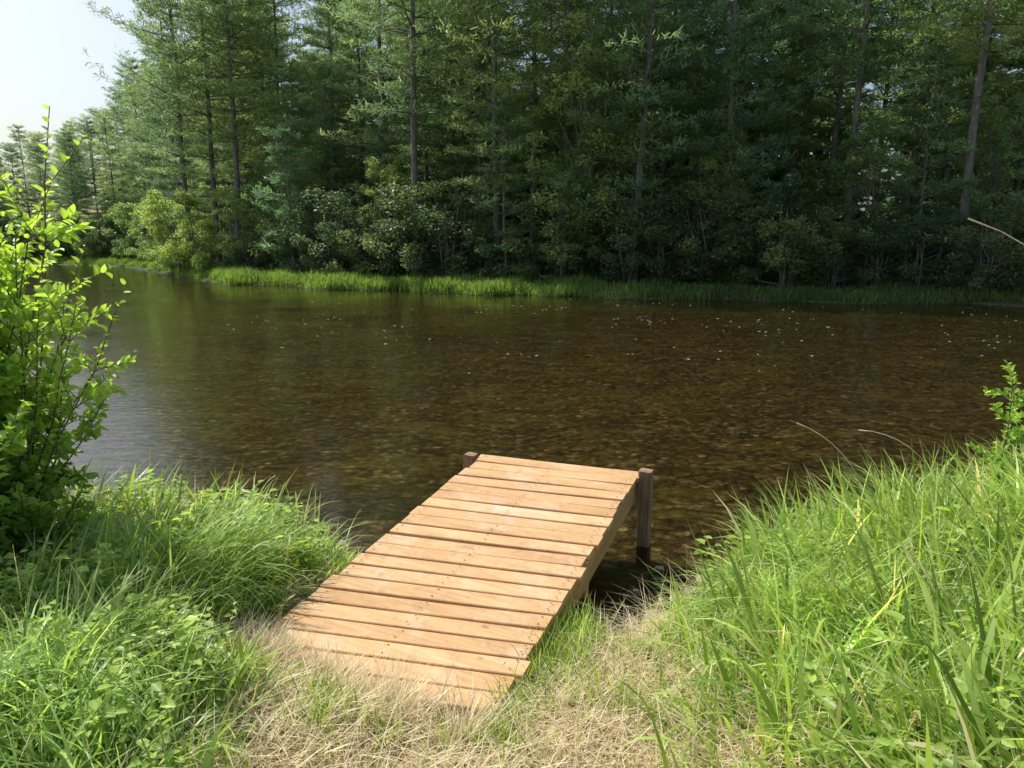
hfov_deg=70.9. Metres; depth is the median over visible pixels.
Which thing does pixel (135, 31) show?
pine tree
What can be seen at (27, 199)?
pine tree
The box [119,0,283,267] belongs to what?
pine tree
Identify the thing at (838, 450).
dry stalk
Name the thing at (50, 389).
leafy shrub
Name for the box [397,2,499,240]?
pine tree
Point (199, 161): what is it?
pine tree
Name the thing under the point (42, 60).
sky
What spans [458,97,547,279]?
pine tree
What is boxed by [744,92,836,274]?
pine tree
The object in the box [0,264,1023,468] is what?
river water
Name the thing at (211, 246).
riverside bush
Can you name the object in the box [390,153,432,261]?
pine tree
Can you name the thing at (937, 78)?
pine tree
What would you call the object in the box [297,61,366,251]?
pine tree
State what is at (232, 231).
riverside bush
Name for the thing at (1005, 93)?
pine tree
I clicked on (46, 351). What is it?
leafy shrub
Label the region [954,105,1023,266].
pine tree
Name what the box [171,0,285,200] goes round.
pine tree
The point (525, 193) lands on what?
pine tree
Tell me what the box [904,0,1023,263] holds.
pine tree
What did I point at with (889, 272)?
riverside bush
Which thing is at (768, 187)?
pine tree
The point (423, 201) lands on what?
pine tree
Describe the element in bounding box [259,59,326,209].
pine tree
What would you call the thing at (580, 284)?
shore grass
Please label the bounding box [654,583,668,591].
rock
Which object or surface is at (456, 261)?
riverside bush
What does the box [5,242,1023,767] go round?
ground
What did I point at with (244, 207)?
pine tree
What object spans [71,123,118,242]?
pine tree
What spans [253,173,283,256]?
pine tree
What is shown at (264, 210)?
pine tree
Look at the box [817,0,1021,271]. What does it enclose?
pine tree
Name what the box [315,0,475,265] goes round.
pine tree
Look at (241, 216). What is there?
broadleaf tree
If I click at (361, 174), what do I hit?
pine tree
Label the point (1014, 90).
pine tree
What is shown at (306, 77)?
pine tree
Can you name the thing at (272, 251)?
riverside bush
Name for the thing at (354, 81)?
pine tree
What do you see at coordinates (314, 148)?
pine tree
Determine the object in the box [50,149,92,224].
pine tree
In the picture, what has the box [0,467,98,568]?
leafy shrub
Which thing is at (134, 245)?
riverside bush
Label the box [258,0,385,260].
pine tree
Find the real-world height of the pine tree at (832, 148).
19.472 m
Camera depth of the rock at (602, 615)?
4.04 m
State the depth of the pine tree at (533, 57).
36.38 m
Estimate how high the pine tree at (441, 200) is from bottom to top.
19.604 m
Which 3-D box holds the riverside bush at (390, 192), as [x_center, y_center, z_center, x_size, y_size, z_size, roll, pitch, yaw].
[-4.968,-7.355,35.168,5.501,5.204,5.546,-9,14,-38]
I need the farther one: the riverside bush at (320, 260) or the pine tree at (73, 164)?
the pine tree at (73, 164)
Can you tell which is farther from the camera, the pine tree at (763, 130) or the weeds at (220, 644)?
the pine tree at (763, 130)
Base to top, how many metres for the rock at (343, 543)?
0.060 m
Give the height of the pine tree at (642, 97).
26.755 m
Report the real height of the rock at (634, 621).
0.048 m
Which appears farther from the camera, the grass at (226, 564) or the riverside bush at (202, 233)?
the riverside bush at (202, 233)
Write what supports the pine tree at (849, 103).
on the ground at (381, 456)
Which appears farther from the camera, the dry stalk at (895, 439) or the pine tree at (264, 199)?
the pine tree at (264, 199)
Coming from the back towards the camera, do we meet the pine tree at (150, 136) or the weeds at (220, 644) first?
the pine tree at (150, 136)
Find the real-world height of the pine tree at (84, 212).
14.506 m
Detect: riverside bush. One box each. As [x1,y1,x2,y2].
[0,216,17,251]
[0,216,26,257]
[4,223,48,258]
[6,229,47,258]
[24,213,75,257]
[48,221,99,259]
[51,241,77,257]
[63,211,112,257]
[69,226,109,257]
[93,238,114,258]
[95,218,131,258]
[102,202,151,258]
[110,232,140,259]
[124,210,166,261]
[127,199,177,260]
[127,219,155,260]
[136,189,222,270]
[138,204,201,269]
[142,226,164,260]
[152,219,202,271]
[168,204,222,251]
[176,218,228,272]
[194,215,226,263]
[196,206,252,263]
[200,222,230,256]
[205,227,252,262]
[219,222,279,267]
[220,221,258,264]
[224,227,276,270]
[248,204,334,266]
[263,232,325,266]
[265,243,314,269]
[273,212,347,272]
[281,185,377,274]
[318,202,393,274]
[337,227,415,275]
[359,178,467,277]
[393,176,500,278]
[463,228,535,277]
[474,224,555,277]
[504,198,611,280]
[537,197,633,280]
[584,202,676,284]
[621,209,707,282]
[645,179,761,284]
[706,207,798,283]
[722,194,850,287]
[789,203,890,285]
[829,200,937,285]
[880,213,973,289]
[930,188,1023,290]
[969,207,1023,280]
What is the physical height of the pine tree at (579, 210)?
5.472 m
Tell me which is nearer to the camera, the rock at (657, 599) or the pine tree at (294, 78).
the rock at (657, 599)
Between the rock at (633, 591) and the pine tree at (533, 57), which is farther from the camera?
the pine tree at (533, 57)
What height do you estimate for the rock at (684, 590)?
0.059 m
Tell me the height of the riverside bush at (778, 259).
4.098 m
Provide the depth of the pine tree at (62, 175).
84.19 m
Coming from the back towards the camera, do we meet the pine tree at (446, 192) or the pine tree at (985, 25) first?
the pine tree at (446, 192)
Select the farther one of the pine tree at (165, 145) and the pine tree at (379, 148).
the pine tree at (165, 145)
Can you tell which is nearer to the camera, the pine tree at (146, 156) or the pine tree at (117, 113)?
the pine tree at (146, 156)
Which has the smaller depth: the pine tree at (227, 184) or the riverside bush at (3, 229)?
the pine tree at (227, 184)
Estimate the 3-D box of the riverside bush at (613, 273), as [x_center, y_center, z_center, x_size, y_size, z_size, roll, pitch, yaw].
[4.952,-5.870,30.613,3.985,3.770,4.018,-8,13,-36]
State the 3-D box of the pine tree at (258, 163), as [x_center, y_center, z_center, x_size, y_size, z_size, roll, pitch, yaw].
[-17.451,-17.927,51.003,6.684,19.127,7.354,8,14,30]
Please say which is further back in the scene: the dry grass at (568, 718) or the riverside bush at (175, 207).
the riverside bush at (175, 207)
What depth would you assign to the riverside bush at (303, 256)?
39.18 m
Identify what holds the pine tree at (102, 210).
on the ground at (381, 456)
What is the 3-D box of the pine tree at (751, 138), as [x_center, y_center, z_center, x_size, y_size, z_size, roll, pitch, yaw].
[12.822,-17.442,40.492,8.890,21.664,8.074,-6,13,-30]
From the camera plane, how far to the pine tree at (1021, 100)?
44.93 m
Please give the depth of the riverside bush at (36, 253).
83.44 m
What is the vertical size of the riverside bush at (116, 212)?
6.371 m
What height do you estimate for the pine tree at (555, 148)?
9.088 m
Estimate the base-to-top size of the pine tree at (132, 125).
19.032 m
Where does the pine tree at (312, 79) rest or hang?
on the ground at (381, 456)
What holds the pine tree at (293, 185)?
on the ground at (381, 456)
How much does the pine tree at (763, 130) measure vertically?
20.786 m
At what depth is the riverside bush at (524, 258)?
32.69 m
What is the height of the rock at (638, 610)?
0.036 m
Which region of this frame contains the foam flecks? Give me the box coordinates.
[251,305,984,365]
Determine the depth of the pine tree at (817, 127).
39.27 m
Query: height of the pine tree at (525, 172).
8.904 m
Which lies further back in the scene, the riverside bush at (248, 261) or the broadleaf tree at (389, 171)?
the riverside bush at (248, 261)
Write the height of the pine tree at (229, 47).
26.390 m
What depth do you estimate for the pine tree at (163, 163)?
64.56 m
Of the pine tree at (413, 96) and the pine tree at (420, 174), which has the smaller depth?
the pine tree at (413, 96)
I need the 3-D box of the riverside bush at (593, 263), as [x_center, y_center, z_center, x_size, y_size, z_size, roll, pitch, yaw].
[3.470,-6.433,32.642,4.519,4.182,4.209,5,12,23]
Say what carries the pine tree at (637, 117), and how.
on the ground at (381, 456)
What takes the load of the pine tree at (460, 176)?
on the ground at (381, 456)
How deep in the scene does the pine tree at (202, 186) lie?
54.45 m
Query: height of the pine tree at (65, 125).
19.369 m
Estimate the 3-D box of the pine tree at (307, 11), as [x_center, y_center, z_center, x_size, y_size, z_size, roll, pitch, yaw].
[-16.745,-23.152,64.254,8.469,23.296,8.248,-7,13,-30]
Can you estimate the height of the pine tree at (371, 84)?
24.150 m
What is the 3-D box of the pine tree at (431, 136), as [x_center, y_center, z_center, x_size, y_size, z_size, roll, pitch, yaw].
[-6.032,-23.375,58.437,9.191,25.867,8.639,0,12,2]
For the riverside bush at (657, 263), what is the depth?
30.50 m
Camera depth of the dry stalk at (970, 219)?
3.50 m
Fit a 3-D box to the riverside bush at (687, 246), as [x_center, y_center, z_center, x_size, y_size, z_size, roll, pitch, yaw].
[8.089,-6.223,30.443,4.958,4.652,4.918,0,12,-4]
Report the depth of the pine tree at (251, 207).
65.30 m
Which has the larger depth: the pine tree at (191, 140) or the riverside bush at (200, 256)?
the pine tree at (191, 140)
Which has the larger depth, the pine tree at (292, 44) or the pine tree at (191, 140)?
the pine tree at (191, 140)
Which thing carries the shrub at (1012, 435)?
on the ground at (381, 456)
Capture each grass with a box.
[0,422,1023,767]
[0,468,1023,767]
[2,255,1023,304]
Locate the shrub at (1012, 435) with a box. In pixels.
[965,360,1023,497]
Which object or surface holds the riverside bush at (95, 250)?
on the ground at (381, 456)
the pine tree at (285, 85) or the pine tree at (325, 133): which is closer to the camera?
the pine tree at (285, 85)
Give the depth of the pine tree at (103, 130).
78.55 m
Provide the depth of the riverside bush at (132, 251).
65.08 m
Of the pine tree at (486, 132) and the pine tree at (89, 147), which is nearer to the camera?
the pine tree at (486, 132)
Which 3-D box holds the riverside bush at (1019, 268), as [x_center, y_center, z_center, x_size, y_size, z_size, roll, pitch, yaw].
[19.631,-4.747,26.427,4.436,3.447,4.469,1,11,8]
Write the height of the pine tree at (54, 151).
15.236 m
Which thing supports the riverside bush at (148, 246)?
on the ground at (381, 456)
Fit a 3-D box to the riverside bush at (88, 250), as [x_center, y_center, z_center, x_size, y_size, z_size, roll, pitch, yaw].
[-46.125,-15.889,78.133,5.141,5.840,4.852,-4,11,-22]
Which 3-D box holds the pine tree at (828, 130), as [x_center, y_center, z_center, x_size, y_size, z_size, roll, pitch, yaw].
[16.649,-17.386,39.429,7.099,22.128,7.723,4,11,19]
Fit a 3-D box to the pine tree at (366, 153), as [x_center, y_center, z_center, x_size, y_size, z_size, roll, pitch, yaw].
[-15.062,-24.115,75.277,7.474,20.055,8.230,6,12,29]
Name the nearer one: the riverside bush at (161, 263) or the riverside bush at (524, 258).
the riverside bush at (524, 258)
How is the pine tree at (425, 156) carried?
on the ground at (381, 456)
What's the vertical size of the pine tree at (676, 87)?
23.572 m
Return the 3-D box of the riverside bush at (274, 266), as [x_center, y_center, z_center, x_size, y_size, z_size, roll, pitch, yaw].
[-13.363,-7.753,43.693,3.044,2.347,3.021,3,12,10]
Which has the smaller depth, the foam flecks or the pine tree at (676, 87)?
the foam flecks
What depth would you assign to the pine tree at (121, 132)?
99.19 m
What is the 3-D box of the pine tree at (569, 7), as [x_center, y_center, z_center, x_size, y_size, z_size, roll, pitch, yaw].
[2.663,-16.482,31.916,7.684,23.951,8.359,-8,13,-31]
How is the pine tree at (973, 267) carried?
on the ground at (381, 456)
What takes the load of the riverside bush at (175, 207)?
on the ground at (381, 456)
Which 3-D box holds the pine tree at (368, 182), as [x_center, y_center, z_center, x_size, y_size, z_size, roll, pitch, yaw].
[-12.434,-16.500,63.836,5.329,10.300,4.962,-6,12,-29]
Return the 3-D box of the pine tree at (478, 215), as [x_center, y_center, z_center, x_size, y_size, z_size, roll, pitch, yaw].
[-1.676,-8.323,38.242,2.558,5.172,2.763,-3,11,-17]
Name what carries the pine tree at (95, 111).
on the ground at (381, 456)
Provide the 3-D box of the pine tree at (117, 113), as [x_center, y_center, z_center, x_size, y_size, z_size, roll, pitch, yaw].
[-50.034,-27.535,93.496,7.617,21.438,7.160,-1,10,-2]
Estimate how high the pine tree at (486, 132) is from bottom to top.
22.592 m
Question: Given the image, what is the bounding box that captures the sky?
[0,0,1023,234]
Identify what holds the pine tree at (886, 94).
on the ground at (381, 456)
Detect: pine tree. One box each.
[0,142,36,216]
[0,159,25,246]
[0,193,26,227]
[3,123,53,236]
[17,131,64,221]
[18,138,59,213]
[18,142,64,249]
[46,133,88,254]
[47,129,95,238]
[50,127,94,220]
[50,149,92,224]
[51,116,99,211]
[53,136,99,231]
[54,212,72,258]
[63,114,115,233]
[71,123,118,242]
[81,106,126,236]
[82,0,243,269]
[87,113,143,245]
[88,188,124,257]
[92,83,147,220]
[97,55,166,200]
[100,105,144,209]
[107,81,159,233]
[116,81,169,228]
[116,188,139,230]
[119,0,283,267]
[121,35,196,215]
[124,0,209,206]
[126,60,188,195]
[126,66,190,220]
[135,51,210,214]
[152,68,203,198]
[157,45,204,190]
[160,0,302,266]
[163,175,199,216]
[170,2,256,222]
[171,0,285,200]
[172,9,257,229]
[172,179,212,219]
[184,54,242,217]
[187,6,274,221]
[190,180,223,261]
[192,0,287,226]
[196,52,252,221]
[199,161,240,220]
[210,0,340,230]
[219,0,317,228]
[229,0,311,225]
[231,167,274,268]
[237,16,293,218]
[242,119,322,271]
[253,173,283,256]
[254,183,281,258]
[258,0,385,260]
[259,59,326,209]
[268,140,330,246]
[279,57,323,234]
[284,0,408,266]
[286,54,349,263]
[287,47,304,121]
[288,1,375,184]
[289,0,374,222]
[293,129,357,259]
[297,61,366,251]
[302,56,355,220]
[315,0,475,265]
[317,0,490,274]
[319,0,395,255]
[322,2,401,188]
[334,179,360,259]
[345,122,412,265]
[347,60,398,206]
[355,0,491,262]
[357,152,377,228]
[367,0,445,250]
[367,4,443,198]
[372,169,424,274]
[374,2,427,214]
[387,0,502,253]
[387,5,468,254]
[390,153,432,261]
[391,0,571,278]
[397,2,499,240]
[401,0,552,254]
[401,148,440,255]
[415,0,551,261]
[417,7,520,256]
[424,0,546,268]
[431,177,460,257]
[432,151,490,264]
[433,149,479,253]
[434,0,525,221]
[450,0,610,252]
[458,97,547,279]
[460,178,500,271]
[471,162,530,258]
[473,120,530,259]
[478,0,648,278]
[484,1,583,238]
[522,0,635,237]
[522,128,571,238]
[523,0,723,282]
[534,0,689,263]
[538,1,629,235]
[559,167,595,275]
[587,0,728,218]
[591,0,725,260]
[597,4,708,252]
[599,108,659,264]
[600,0,738,273]
[633,0,749,253]
[649,0,856,282]
[651,0,815,270]
[665,131,721,269]
[683,0,815,230]
[683,110,748,250]
[694,123,783,281]
[696,0,804,246]
[698,0,838,256]
[719,0,841,254]
[743,0,914,275]
[744,0,879,253]
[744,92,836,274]
[760,0,887,240]
[770,0,934,282]
[781,174,825,268]
[786,2,913,233]
[815,133,885,263]
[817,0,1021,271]
[826,0,977,261]
[857,34,993,284]
[858,0,1023,264]
[867,0,1019,259]
[872,1,1001,260]
[875,0,1023,284]
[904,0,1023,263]
[929,113,1016,280]
[940,0,1023,276]
[941,154,1015,272]
[946,1,1023,262]
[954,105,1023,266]
[969,0,1023,213]
[970,3,1023,247]
[996,2,1023,182]
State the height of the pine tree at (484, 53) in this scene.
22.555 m
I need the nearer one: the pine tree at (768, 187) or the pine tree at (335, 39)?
the pine tree at (768, 187)
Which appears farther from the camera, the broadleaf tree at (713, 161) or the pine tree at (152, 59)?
the pine tree at (152, 59)
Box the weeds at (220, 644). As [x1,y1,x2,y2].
[0,454,1023,767]
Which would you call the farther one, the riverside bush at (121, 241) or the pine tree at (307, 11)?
the riverside bush at (121, 241)
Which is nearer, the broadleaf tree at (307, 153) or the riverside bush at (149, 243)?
the broadleaf tree at (307, 153)
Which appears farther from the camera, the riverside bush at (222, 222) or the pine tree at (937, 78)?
the riverside bush at (222, 222)
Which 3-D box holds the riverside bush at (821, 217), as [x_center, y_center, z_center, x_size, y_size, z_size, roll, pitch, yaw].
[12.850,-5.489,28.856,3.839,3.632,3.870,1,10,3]
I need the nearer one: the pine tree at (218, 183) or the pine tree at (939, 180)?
the pine tree at (939, 180)
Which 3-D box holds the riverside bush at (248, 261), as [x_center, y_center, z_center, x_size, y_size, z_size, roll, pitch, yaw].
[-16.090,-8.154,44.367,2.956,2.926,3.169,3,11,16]
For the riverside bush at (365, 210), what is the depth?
36.16 m
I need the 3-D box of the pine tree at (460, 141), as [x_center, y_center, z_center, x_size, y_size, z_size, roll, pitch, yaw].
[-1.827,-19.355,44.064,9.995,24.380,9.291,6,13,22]
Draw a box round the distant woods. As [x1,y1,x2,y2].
[0,24,1022,257]
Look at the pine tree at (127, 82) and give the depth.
96.44 m
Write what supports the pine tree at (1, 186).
on the ground at (381, 456)
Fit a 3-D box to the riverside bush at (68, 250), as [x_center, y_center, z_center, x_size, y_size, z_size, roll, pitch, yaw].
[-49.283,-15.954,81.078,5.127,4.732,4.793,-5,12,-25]
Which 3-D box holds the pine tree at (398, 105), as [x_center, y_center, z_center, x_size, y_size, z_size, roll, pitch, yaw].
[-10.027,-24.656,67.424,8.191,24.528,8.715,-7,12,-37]
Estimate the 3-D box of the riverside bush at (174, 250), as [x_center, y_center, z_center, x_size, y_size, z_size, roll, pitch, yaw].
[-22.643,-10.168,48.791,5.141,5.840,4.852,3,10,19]
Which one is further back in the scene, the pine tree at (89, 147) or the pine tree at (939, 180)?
the pine tree at (89, 147)
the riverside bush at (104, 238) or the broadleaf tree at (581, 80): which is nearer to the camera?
the broadleaf tree at (581, 80)
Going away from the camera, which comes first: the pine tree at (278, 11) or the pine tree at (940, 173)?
the pine tree at (940, 173)
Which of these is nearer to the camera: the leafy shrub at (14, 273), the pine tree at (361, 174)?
the leafy shrub at (14, 273)
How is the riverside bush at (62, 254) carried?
on the ground at (381, 456)
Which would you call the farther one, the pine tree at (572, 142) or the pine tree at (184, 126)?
the pine tree at (184, 126)
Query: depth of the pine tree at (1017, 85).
30.73 m
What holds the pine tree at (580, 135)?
on the ground at (381, 456)
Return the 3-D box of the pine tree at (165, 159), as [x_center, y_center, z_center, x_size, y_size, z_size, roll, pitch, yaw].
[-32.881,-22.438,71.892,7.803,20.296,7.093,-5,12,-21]
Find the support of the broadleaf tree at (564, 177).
on the ground at (381, 456)
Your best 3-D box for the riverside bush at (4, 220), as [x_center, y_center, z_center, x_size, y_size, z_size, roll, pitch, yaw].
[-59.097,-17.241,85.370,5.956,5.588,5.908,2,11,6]
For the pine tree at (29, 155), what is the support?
on the ground at (381, 456)
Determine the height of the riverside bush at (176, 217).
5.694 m
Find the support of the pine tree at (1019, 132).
on the ground at (381, 456)
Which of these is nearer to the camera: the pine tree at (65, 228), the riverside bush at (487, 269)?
the riverside bush at (487, 269)
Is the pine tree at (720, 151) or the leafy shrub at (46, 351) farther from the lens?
the pine tree at (720, 151)
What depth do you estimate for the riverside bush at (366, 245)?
35.50 m
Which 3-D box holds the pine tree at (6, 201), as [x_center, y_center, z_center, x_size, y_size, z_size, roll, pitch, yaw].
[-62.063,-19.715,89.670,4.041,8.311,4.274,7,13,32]
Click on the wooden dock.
(475, 565)
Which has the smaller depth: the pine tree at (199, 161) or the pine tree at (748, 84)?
the pine tree at (748, 84)
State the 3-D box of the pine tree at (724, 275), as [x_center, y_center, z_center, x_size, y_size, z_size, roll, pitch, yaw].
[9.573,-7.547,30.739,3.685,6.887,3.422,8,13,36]
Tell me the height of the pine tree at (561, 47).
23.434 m
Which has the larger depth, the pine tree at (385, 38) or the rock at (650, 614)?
the pine tree at (385, 38)
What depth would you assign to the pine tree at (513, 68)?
43.67 m
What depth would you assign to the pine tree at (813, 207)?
37.24 m
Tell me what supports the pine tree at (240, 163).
on the ground at (381, 456)
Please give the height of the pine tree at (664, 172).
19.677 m
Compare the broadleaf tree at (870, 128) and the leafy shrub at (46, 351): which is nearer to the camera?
the leafy shrub at (46, 351)
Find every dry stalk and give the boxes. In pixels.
[796,423,868,504]
[858,430,935,477]
[967,218,1023,244]
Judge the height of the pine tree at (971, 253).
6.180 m
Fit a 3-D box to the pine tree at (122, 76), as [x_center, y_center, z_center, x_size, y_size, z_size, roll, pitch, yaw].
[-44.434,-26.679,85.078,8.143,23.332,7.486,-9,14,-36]
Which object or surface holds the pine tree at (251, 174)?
on the ground at (381, 456)
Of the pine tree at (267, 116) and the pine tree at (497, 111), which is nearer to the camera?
the pine tree at (497, 111)
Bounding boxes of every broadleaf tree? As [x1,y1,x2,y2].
[211,187,250,264]
[270,148,333,245]
[358,156,411,253]
[522,9,659,273]
[536,162,588,279]
[558,76,660,266]
[687,139,755,280]
[825,104,924,283]
[934,92,1023,281]
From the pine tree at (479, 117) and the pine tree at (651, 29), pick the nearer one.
the pine tree at (651, 29)
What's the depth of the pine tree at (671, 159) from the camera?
42.84 m
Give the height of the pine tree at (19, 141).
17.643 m
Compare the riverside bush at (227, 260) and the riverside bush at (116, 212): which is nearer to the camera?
the riverside bush at (227, 260)
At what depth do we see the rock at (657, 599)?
4.22 m
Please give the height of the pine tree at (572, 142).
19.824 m
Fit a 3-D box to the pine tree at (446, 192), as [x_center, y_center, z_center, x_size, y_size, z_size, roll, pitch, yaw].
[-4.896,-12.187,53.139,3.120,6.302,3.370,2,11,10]
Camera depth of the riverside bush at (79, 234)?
79.63 m
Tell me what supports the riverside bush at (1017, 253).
on the ground at (381, 456)
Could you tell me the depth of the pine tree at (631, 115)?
39.25 m
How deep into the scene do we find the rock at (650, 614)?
4.04 m
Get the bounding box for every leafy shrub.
[0,104,112,505]
[0,223,136,525]
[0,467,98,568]
[3,298,67,454]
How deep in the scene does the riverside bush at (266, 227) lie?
41.62 m
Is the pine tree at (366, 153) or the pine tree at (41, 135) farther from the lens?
the pine tree at (41, 135)
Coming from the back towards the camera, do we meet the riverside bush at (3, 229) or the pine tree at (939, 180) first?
the riverside bush at (3, 229)
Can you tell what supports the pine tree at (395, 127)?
on the ground at (381, 456)
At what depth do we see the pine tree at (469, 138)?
39.84 m
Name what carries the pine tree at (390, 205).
on the ground at (381, 456)
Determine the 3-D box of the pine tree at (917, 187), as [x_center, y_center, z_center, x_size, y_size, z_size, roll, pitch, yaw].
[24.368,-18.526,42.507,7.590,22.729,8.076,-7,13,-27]
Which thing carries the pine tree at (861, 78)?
on the ground at (381, 456)
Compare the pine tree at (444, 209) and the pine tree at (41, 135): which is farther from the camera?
the pine tree at (41, 135)
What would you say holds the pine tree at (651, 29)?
on the ground at (381, 456)
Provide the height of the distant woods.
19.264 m
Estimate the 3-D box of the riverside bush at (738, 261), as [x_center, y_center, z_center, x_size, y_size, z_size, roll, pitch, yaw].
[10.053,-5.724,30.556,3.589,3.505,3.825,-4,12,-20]
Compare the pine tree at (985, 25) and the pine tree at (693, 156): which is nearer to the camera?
the pine tree at (985, 25)
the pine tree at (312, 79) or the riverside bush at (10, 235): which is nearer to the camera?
the pine tree at (312, 79)
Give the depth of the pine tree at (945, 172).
35.51 m
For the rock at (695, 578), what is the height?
0.059 m
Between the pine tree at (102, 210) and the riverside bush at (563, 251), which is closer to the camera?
the riverside bush at (563, 251)
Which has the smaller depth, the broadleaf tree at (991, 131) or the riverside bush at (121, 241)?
the broadleaf tree at (991, 131)
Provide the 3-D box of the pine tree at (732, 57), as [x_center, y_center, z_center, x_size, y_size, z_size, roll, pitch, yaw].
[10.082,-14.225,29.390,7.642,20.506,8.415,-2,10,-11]
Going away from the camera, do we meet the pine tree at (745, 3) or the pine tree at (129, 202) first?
the pine tree at (745, 3)
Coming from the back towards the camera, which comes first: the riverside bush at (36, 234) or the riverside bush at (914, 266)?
the riverside bush at (36, 234)
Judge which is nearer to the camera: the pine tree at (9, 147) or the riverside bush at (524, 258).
the riverside bush at (524, 258)
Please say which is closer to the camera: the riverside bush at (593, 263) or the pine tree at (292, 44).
the riverside bush at (593, 263)
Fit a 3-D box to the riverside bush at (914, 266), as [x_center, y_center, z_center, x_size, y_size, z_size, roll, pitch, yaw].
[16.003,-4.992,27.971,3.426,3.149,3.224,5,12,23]
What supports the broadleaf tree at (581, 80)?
on the ground at (381, 456)
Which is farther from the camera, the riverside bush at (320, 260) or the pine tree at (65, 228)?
the pine tree at (65, 228)
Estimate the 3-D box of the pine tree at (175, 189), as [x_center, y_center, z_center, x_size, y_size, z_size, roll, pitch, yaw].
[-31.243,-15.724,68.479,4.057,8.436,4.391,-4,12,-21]
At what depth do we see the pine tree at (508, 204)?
47.25 m
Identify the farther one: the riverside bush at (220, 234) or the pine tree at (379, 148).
the riverside bush at (220, 234)
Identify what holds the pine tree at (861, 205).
on the ground at (381, 456)
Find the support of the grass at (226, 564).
on the ground at (381, 456)
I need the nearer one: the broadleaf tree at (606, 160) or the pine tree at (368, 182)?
the broadleaf tree at (606, 160)
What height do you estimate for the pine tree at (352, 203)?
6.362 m
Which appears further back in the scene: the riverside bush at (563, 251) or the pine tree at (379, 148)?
the pine tree at (379, 148)
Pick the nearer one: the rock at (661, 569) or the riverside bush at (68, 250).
the rock at (661, 569)
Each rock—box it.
[337,540,348,550]
[590,611,610,623]
[626,589,641,596]
[627,616,640,627]
[634,608,644,615]
[643,609,660,621]
[650,566,664,575]
[653,597,668,608]
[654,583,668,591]
[683,587,697,597]
[694,575,707,585]
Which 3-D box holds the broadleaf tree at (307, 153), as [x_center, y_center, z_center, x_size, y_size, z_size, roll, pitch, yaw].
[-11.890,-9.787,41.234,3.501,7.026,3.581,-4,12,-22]
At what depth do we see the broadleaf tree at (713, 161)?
30.61 m
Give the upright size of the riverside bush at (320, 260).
5.026 m
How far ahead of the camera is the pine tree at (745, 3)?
33.25 m
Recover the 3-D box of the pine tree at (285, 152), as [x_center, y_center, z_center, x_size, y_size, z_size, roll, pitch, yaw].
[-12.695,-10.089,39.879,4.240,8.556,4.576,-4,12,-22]
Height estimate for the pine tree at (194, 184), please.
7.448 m
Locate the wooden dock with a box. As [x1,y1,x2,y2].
[263,452,652,713]

